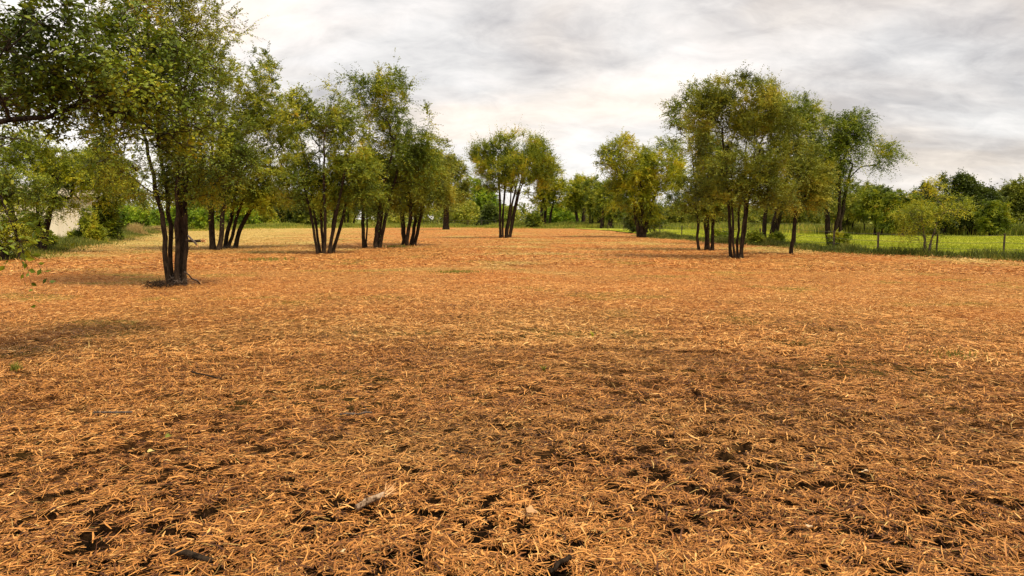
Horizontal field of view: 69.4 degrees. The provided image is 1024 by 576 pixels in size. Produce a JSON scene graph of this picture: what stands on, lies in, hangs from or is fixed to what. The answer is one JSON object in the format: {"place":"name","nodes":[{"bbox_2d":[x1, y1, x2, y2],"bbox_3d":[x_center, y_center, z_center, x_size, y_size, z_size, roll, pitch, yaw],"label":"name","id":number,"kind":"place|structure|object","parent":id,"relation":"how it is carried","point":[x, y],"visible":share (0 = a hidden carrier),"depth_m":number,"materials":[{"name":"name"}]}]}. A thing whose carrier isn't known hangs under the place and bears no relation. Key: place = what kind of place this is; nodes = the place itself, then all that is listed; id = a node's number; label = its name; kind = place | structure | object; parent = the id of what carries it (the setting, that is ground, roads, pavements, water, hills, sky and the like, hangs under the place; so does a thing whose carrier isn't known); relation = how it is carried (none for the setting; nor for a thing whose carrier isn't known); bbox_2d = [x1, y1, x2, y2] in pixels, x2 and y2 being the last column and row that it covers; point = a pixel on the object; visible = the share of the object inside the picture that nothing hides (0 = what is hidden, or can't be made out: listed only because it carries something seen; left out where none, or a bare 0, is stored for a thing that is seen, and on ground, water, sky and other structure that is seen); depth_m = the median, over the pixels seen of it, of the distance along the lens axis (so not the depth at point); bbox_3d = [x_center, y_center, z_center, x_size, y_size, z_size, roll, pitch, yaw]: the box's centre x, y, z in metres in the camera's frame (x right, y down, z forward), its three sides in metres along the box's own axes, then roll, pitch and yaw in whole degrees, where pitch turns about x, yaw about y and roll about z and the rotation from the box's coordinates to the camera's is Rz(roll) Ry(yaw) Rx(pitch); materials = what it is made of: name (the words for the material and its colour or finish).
{"place":"outdoors","nodes":[
{"label":"outdoors","id":0,"kind":"place"},
{"bbox_2d":[117,220,606,230],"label":"meadow grass","id":1,"kind":"structure","parent":0,"point":[557,225],"depth_m":138.49,"materials":[{"name":"plant"}]},
{"bbox_2d":[0,219,1023,575],"bbox_3d":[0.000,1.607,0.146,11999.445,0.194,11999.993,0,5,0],"label":"ground","id":2,"kind":"structure","parent":0,"point":[744,447],"depth_m":7.05,"materials":[{"name":"soil"}]},
{"bbox_2d":[9,361,22,371],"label":"weed tuft","id":3,"kind":"object","parent":2,"relation":"on","point":[14,367],"visible":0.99,"depth_m":7.77,"materials":[{"name":"green plant"}]},
{"bbox_2d":[0,160,61,259],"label":"elm tree","id":4,"kind":"object","parent":2,"relation":"on","point":[6,233],"visible":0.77,"depth_m":29.50,"materials":[{"name":"green plant"}]},
{"bbox_2d":[17,209,59,245],"bbox_3d":[-25.773,-3.009,40.035,2.456,2.578,1.969,0,5,0],"label":"bush","id":5,"kind":"object","parent":2,"relation":"on","point":[50,236],"visible":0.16,"depth_m":39.95,"materials":[{"name":"green plant"}]},
{"bbox_2d":[2,186,96,242],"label":"shed","id":6,"kind":"structure","parent":2,"relation":"on","point":[60,228],"depth_m":52.86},
{"bbox_2d":[0,123,143,251],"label":"elm tree","id":7,"kind":"object","parent":2,"relation":"on","point":[66,168],"visible":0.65,"depth_m":35.37,"materials":[{"name":"green plant"}]},
{"bbox_2d":[64,205,109,241],"bbox_3d":[-29.299,-4.167,51.000,3.351,3.132,2.168,0,5,0],"label":"bush","id":8,"kind":"object","parent":2,"relation":"on","point":[89,227],"visible":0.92,"depth_m":50.83,"materials":[{"name":"green plant"}]},
{"bbox_2d":[30,142,154,222],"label":"elm tree","id":9,"kind":"object","parent":2,"relation":"on","point":[145,207],"visible":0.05,"depth_m":56.53,"materials":[{"name":"green plant"}]},
{"bbox_2d":[0,226,191,259],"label":"edge grass","id":10,"kind":"structure","parent":2,"relation":"on","point":[78,242],"depth_m":42.55,"materials":[{"name":"green plant"}]},
{"bbox_2d":[92,195,129,239],"bbox_3d":[-31.481,-5.406,57.092,4.112,4.456,3.000,0,5,0],"label":"bush","id":11,"kind":"object","parent":2,"relation":"on","point":[112,222],"visible":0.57,"depth_m":56.72,"materials":[{"name":"green plant"}]},
{"bbox_2d":[93,411,132,412],"bbox_3d":[-3.259,1.012,6.035,0.379,0.045,0.021,1,5,14],"label":"stick","id":12,"kind":"object","parent":2,"relation":"on","point":[113,412],"visible":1,"depth_m":6.03,"materials":[{"name":"wood"}]},
{"bbox_2d":[0,0,237,307],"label":"elm tree","id":13,"kind":"object","parent":2,"relation":"on","point":[51,85],"visible":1,"depth_m":7.85,"materials":[{"name":"green plant"}]},
{"bbox_2d":[123,223,148,234],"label":"dry grass clump","id":14,"kind":"object","parent":2,"relation":"on","point":[137,229],"visible":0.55,"depth_m":73.92,"materials":[{"name":"beige plant"}]},
{"bbox_2d":[117,203,167,227],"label":"bush","id":15,"kind":"object","parent":2,"relation":"on","point":[152,219],"visible":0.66,"depth_m":98.16,"materials":[{"name":"green plant"}]},
{"bbox_2d":[143,225,173,231],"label":"dry grass clump","id":16,"kind":"object","parent":2,"relation":"on","point":[155,227],"visible":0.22,"depth_m":92.23,"materials":[{"name":"beige plant"}]},
{"bbox_2d":[140,276,177,287],"bbox_3d":[-8.331,-0.137,17.435,0.813,0.255,0.603,-2,6,-21],"label":"brush pile","id":17,"kind":"object","parent":2,"relation":"on","point":[157,283],"visible":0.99,"depth_m":17.43,"materials":[{"name":"brown plant"}]},
{"bbox_2d":[63,0,273,285],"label":"elm tree","id":18,"kind":"object","parent":2,"relation":"on","point":[227,157],"visible":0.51,"depth_m":17.62,"materials":[{"name":"green plant"}]},
{"bbox_2d":[185,239,206,243],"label":"broken branch","id":19,"kind":"object","parent":18,"relation":"attached to","point":[199,240],"visible":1,"depth_m":16.93,"materials":[{"name":"brown plant"}]},
{"bbox_2d":[165,274,197,285],"bbox_3d":[-8.064,-0.208,17.985,0.831,0.295,0.590,0,5,0],"label":"brush pile","id":20,"kind":"object","parent":2,"relation":"on","point":[187,279],"visible":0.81,"depth_m":17.96,"materials":[{"name":"grey plant"}]},
{"bbox_2d":[164,206,218,228],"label":"bush","id":21,"kind":"object","parent":2,"relation":"on","point":[195,218],"visible":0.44,"depth_m":113.17,"materials":[{"name":"green plant"}]},
{"bbox_2d":[184,271,200,284],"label":"fallen branch","id":22,"kind":"object","parent":2,"relation":"on","point":[196,280],"visible":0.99,"depth_m":17.69,"materials":[{"name":"brown wood"}]},
{"bbox_2d":[169,186,245,221],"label":"bush","id":23,"kind":"object","parent":2,"relation":"on","point":[195,206],"visible":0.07,"depth_m":172.50,"materials":[{"name":"green plant"}]},
{"bbox_2d":[149,24,285,249],"bbox_3d":[-15.191,-7.942,38.608,7.372,12.112,5.099,0,5,0],"label":"elm tree","id":24,"kind":"object","parent":2,"relation":"on","point":[255,98],"visible":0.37,"depth_m":38.32,"materials":[{"name":"green plant"}]},
{"bbox_2d":[215,206,261,224],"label":"bush","id":25,"kind":"object","parent":2,"relation":"on","point":[250,221],"visible":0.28,"depth_m":147.46,"materials":[{"name":"green plant"}]},
{"bbox_2d":[224,257,297,261],"bbox_3d":[-9.723,-1.165,29.189,3.020,0.131,2.300,-4,7,-36],"label":"weed tuft","id":26,"kind":"object","parent":2,"relation":"on","point":[259,259],"visible":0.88,"depth_m":29.02,"materials":[{"name":"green plant"}]},
{"bbox_2d":[242,203,280,223],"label":"bush","id":27,"kind":"object","parent":2,"relation":"on","point":[262,219],"visible":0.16,"depth_m":164.41,"materials":[{"name":"green plant"}]},
{"bbox_2d":[213,82,313,247],"bbox_3d":[-14.172,-6.699,40.772,7.094,9.226,5.133,0,5,0],"label":"elm tree","id":28,"kind":"object","parent":2,"relation":"on","point":[259,201],"visible":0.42,"depth_m":40.38,"materials":[{"name":"green plant"}]},
{"bbox_2d":[269,189,311,223],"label":"bush","id":29,"kind":"object","parent":2,"relation":"on","point":[288,218],"visible":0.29,"depth_m":172.56,"materials":[{"name":"green plant"}]},
{"bbox_2d":[293,195,332,225],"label":"bush","id":30,"kind":"object","parent":2,"relation":"on","point":[306,219],"visible":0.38,"depth_m":172.62,"materials":[{"name":"green plant"}]},
{"bbox_2d":[257,73,392,253],"bbox_3d":[-8.704,-5.702,34.546,6.318,8.372,4.035,0,5,0],"label":"elm tree","id":31,"kind":"object","parent":2,"relation":"on","point":[326,187],"visible":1,"depth_m":34.17,"materials":[{"name":"green plant"}]},
{"bbox_2d":[328,188,377,222],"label":"bush","id":32,"kind":"object","parent":2,"relation":"on","point":[347,213],"visible":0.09,"depth_m":163.52,"materials":[{"name":"green plant"}]},
{"bbox_2d":[340,411,371,414],"bbox_3d":[-1.265,1.016,5.985,0.278,0.045,0.025,1,5,10],"label":"stick","id":33,"kind":"object","parent":2,"relation":"on","point":[364,412],"visible":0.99,"depth_m":5.98,"materials":[{"name":"wood"}]},
{"bbox_2d":[327,47,455,248],"bbox_3d":[-6.490,-7.609,40.775,7.215,11.030,5.211,0,5,0],"label":"elm tree","id":34,"kind":"object","parent":2,"relation":"on","point":[413,158],"visible":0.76,"depth_m":40.28,"materials":[{"name":"green plant"}]},
{"bbox_2d":[384,244,418,246],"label":"weed tuft","id":35,"kind":"object","parent":2,"relation":"on","point":[399,246],"visible":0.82,"depth_m":43.65,"materials":[{"name":"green plant"}]},
{"bbox_2d":[378,130,465,245],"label":"elm tree","id":36,"kind":"object","parent":2,"relation":"on","point":[450,195],"visible":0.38,"depth_m":45.79,"materials":[{"name":"green plant"}]},
{"bbox_2d":[424,204,474,224],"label":"bush","id":37,"kind":"object","parent":2,"relation":"on","point":[439,218],"visible":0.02,"depth_m":211.84,"materials":[{"name":"green plant"}]},
{"bbox_2d":[420,147,481,228],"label":"elm tree","id":38,"kind":"object","parent":2,"relation":"on","point":[458,180],"visible":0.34,"depth_m":112.62,"materials":[{"name":"green plant"}]},
{"bbox_2d":[419,269,492,273],"bbox_3d":[-1.431,-0.493,21.804,2.302,0.077,1.402,1,5,13],"label":"weed tuft","id":39,"kind":"object","parent":2,"relation":"on","point":[452,270],"visible":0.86,"depth_m":21.70,"materials":[{"name":"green plant"}]},
{"bbox_2d":[465,176,507,225],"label":"bush","id":40,"kind":"object","parent":2,"relation":"on","point":[481,196],"visible":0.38,"depth_m":183.29,"materials":[{"name":"green plant"}]},
{"bbox_2d":[475,199,498,225],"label":"bush","id":41,"kind":"object","parent":2,"relation":"on","point":[489,214],"visible":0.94,"depth_m":163.97,"materials":[{"name":"green plant"}]},
{"bbox_2d":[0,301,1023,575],"bbox_3d":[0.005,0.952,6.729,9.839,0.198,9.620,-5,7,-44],"label":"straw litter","id":42,"kind":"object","parent":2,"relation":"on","point":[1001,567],"visible":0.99,"depth_m":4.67,"materials":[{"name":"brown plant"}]},
{"bbox_2d":[170,548,213,562],"bbox_3d":[-1.504,1.255,3.473,0.233,0.046,0.038,2,6,17],"label":"stick","id":43,"kind":"object","parent":42,"relation":"on","point":[193,555],"visible":0.99,"depth_m":3.46,"materials":[{"name":"wood"}]},
{"bbox_2d":[191,371,224,379],"bbox_3d":[-3.054,0.876,7.416,0.488,0.046,0.027,3,6,29],"label":"stick","id":44,"kind":"object","parent":42,"relation":"on","point":[207,375],"visible":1,"depth_m":7.42,"materials":[{"name":"wood"}]},
{"bbox_2d":[355,482,396,509],"bbox_3d":[-0.756,1.148,4.137,0.275,0.120,0.102,-4,7,-40],"label":"broken stick","id":45,"kind":"object","parent":42,"relation":"on","point":[371,499],"visible":0.99,"depth_m":4.11,"materials":[{"name":"beige wood"}]},
{"bbox_2d":[452,449,474,454],"bbox_3d":[-0.328,1.101,4.960,0.167,0.027,0.018,2,6,19],"label":"stick","id":46,"kind":"object","parent":42,"relation":"on","point":[460,452],"visible":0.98,"depth_m":4.96,"materials":[{"name":"brown wood"}]},
{"bbox_2d":[519,505,537,512],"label":"dead leaf","id":47,"kind":"object","parent":42,"relation":"on","point":[530,508],"visible":1,"depth_m":3.92,"materials":[{"name":"plant"}]},
{"bbox_2d":[0,263,1023,376],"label":"straw litter","id":48,"kind":"object","parent":2,"relation":"on","point":[574,321],"visible":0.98,"depth_m":12.13,"materials":[{"name":"brown plant"}]},
{"bbox_2d":[0,228,1023,275],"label":"straw litter","id":49,"kind":"object","parent":2,"relation":"on","point":[482,255],"visible":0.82,"depth_m":30.14,"materials":[{"name":"brown plant"}]},
{"bbox_2d":[462,114,564,237],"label":"elm tree","id":50,"kind":"object","parent":2,"relation":"on","point":[510,164],"visible":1,"depth_m":61.87,"materials":[{"name":"green plant"}]},
{"bbox_2d":[517,208,546,227],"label":"bush","id":51,"kind":"object","parent":2,"relation":"on","point":[533,219],"visible":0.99,"depth_m":134.12,"materials":[{"name":"green plant"}]},
{"bbox_2d":[519,163,576,223],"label":"elm tree","id":52,"kind":"object","parent":2,"relation":"on","point":[549,197],"visible":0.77,"depth_m":139.72,"materials":[{"name":"green plant"}]},
{"bbox_2d":[538,205,580,222],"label":"bush","id":53,"kind":"object","parent":2,"relation":"on","point":[561,216],"visible":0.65,"depth_m":163.16,"materials":[{"name":"green plant"}]},
{"bbox_2d":[548,554,571,572],"bbox_3d":[0.220,1.259,3.377,0.144,0.047,0.027,-5,7,-43],"label":"stick","id":54,"kind":"object","parent":2,"relation":"on","point":[568,557],"visible":1,"depth_m":3.37,"materials":[{"name":"wood"}]},
{"bbox_2d":[98,187,1022,225],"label":"distant woodland","id":55,"kind":"object","parent":2,"relation":"on","point":[468,210],"visible":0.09,"depth_m":180.60,"materials":[{"name":"green plant"}]},
{"bbox_2d":[554,170,593,221],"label":"elm tree","id":56,"kind":"object","parent":2,"relation":"on","point":[575,201],"visible":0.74,"depth_m":146.89,"materials":[{"name":"green plant"}]},
{"bbox_2d":[575,175,607,223],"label":"elm tree","id":57,"kind":"object","parent":2,"relation":"on","point":[588,185],"visible":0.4,"depth_m":133.69,"materials":[{"name":"green plant"}]},
{"bbox_2d":[590,126,691,236],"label":"elm tree","id":58,"kind":"object","parent":2,"relation":"on","point":[644,184],"visible":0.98,"depth_m":64.67,"materials":[{"name":"green plant"}]},
{"bbox_2d":[662,204,691,223],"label":"bush","id":59,"kind":"object","parent":2,"relation":"on","point":[671,220],"visible":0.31,"depth_m":127.41,"materials":[{"name":"green plant"}]},
{"bbox_2d":[655,73,748,250],"bbox_3d":[9.816,-6.285,37.352,4.779,8.984,4.545,-2,6,-20],"label":"elm tree","id":60,"kind":"object","parent":2,"relation":"on","point":[705,214],"visible":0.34,"depth_m":37.49,"materials":[{"name":"green plant"}]},
{"bbox_2d":[676,202,761,223],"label":"bush","id":61,"kind":"object","parent":2,"relation":"on","point":[751,217],"visible":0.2,"depth_m":117.60,"materials":[{"name":"green plant"}]},
{"bbox_2d":[672,61,814,258],"bbox_3d":[9.175,-5.109,29.834,5.389,8.034,4.054,3,6,29],"label":"elm tree","id":62,"kind":"object","parent":2,"relation":"on","point":[755,178],"visible":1,"depth_m":29.49,"materials":[{"name":"green plant"}]},
{"bbox_2d":[745,228,767,244],"bbox_3d":[15.261,-3.156,46.334,1.637,1.324,1.416,-1,5,-11],"label":"bush","id":63,"kind":"object","parent":2,"relation":"on","point":[752,236],"visible":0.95,"depth_m":46.10,"materials":[{"name":"green plant"}]},
{"bbox_2d":[750,204,824,224],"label":"bush","id":64,"kind":"object","parent":2,"relation":"on","point":[818,218],"visible":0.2,"depth_m":97.69,"materials":[{"name":"green plant"}]},
{"bbox_2d":[759,136,847,254],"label":"elm tree","id":65,"kind":"object","parent":2,"relation":"on","point":[816,179],"visible":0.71,"depth_m":32.30,"materials":[{"name":"green plant"}]},
{"bbox_2d":[909,345,997,360],"bbox_3d":[5.132,0.747,8.530,0.905,0.066,0.691,2,6,21],"label":"weed tuft","id":66,"kind":"object","parent":2,"relation":"on","point":[955,353],"visible":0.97,"depth_m":8.56,"materials":[{"name":"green plant"}]},
{"bbox_2d":[995,173,1023,224],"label":"shade tree","id":67,"kind":"object","parent":2,"relation":"on","point":[1014,190],"visible":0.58,"depth_m":76.97,"materials":[{"name":"green plant"}]},
{"bbox_2d":[0,0,1023,218],"label":"sky","id":68,"kind":"structure","parent":0,"point":[945,78],"materials":[{"name":"grey"}]},
{"bbox_2d":[568,220,1023,235],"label":"tall grass","id":69,"kind":"structure","parent":0,"point":[1018,230],"depth_m":80.50,"materials":[{"name":"green plant"}]},
{"bbox_2d":[577,228,1023,256],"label":"pasture","id":70,"kind":"structure","parent":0,"point":[787,238],"depth_m":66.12,"materials":[{"name":"green plant"}]},
{"bbox_2d":[590,177,630,227],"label":"elm tree","id":71,"kind":"object","parent":70,"relation":"on","point":[598,191],"visible":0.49,"depth_m":122.53,"materials":[{"name":"green plant"}]},
{"bbox_2d":[620,203,670,232],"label":"bush","id":72,"kind":"object","parent":70,"relation":"on","point":[629,225],"visible":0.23,"depth_m":84.20,"materials":[{"name":"green plant"}]},
{"bbox_2d":[709,228,727,237],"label":"bush","id":73,"kind":"object","parent":70,"relation":"on","point":[724,233],"visible":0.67,"depth_m":60.20,"materials":[{"name":"green plant"}]},
{"bbox_2d":[767,229,787,241],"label":"bush","id":74,"kind":"object","parent":70,"relation":"on","point":[779,235],"visible":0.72,"depth_m":46.21,"materials":[{"name":"green plant"}]},
{"bbox_2d":[741,87,841,238],"bbox_3d":[17.524,-7.571,46.625,6.767,9.911,5.419,0,5,0],"label":"elm tree","id":75,"kind":"object","parent":70,"relation":"on","point":[814,109],"visible":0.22,"depth_m":45.85,"materials":[{"name":"green plant"}]},
{"bbox_2d":[609,223,1023,251],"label":"wire fence","id":76,"kind":"object","parent":70,"relation":"on","point":[936,242],"visible":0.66,"depth_m":34.49,"materials":[{"name":"grey metal"}]},
{"bbox_2d":[719,222,928,233],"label":"wire fence","id":77,"kind":"object","parent":70,"relation":"on","point":[852,228],"visible":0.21,"depth_m":74.88,"materials":[{"name":"grey metal"}]},
{"bbox_2d":[822,229,851,246],"bbox_3d":[17.723,-2.600,40.081,1.487,1.376,1.587,5,7,45],"label":"bush","id":78,"kind":"object","parent":70,"relation":"on","point":[847,237],"visible":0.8,"depth_m":39.88,"materials":[{"name":"green plant"}]},
{"bbox_2d":[816,180,877,231],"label":"bush","id":79,"kind":"object","parent":70,"relation":"on","point":[847,213],"visible":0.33,"depth_m":73.10,"materials":[{"name":"green plant"}]},
{"bbox_2d":[784,104,916,245],"bbox_3d":[19.048,-6.343,41.999,7.765,8.326,5.142,0,5,0],"label":"elm tree","id":80,"kind":"object","parent":70,"relation":"on","point":[853,128],"visible":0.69,"depth_m":41.43,"materials":[{"name":"green plant"}]},
{"bbox_2d":[850,182,914,234],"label":"bush","id":81,"kind":"object","parent":70,"relation":"on","point":[874,197],"visible":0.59,"depth_m":70.20,"materials":[{"name":"green plant"}]},
{"bbox_2d":[868,186,943,234],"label":"bush","id":82,"kind":"object","parent":70,"relation":"on","point":[881,222],"visible":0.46,"depth_m":68.57,"materials":[{"name":"green plant"}]},
{"bbox_2d":[876,171,984,253],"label":"sapling","id":83,"kind":"object","parent":70,"relation":"on","point":[931,214],"visible":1,"depth_m":31.89,"materials":[{"name":"green plant"}]},
{"bbox_2d":[909,171,975,234],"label":"shade tree","id":84,"kind":"object","parent":70,"relation":"on","point":[927,197],"visible":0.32,"depth_m":69.77,"materials":[{"name":"green plant"}]},
{"bbox_2d":[943,167,1008,234],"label":"shade tree","id":85,"kind":"object","parent":70,"relation":"on","point":[969,185],"visible":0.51,"depth_m":69.58,"materials":[{"name":"green plant"}]},
{"bbox_2d":[971,199,1017,235],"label":"bush","id":86,"kind":"object","parent":70,"relation":"on","point":[994,218],"visible":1,"depth_m":66.89,"materials":[{"name":"green plant"}]},
{"bbox_2d":[627,230,1023,261],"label":"verge grass","id":87,"kind":"structure","parent":0,"point":[1013,256],"depth_m":34.49,"materials":[{"name":"green plant"}]}
]}

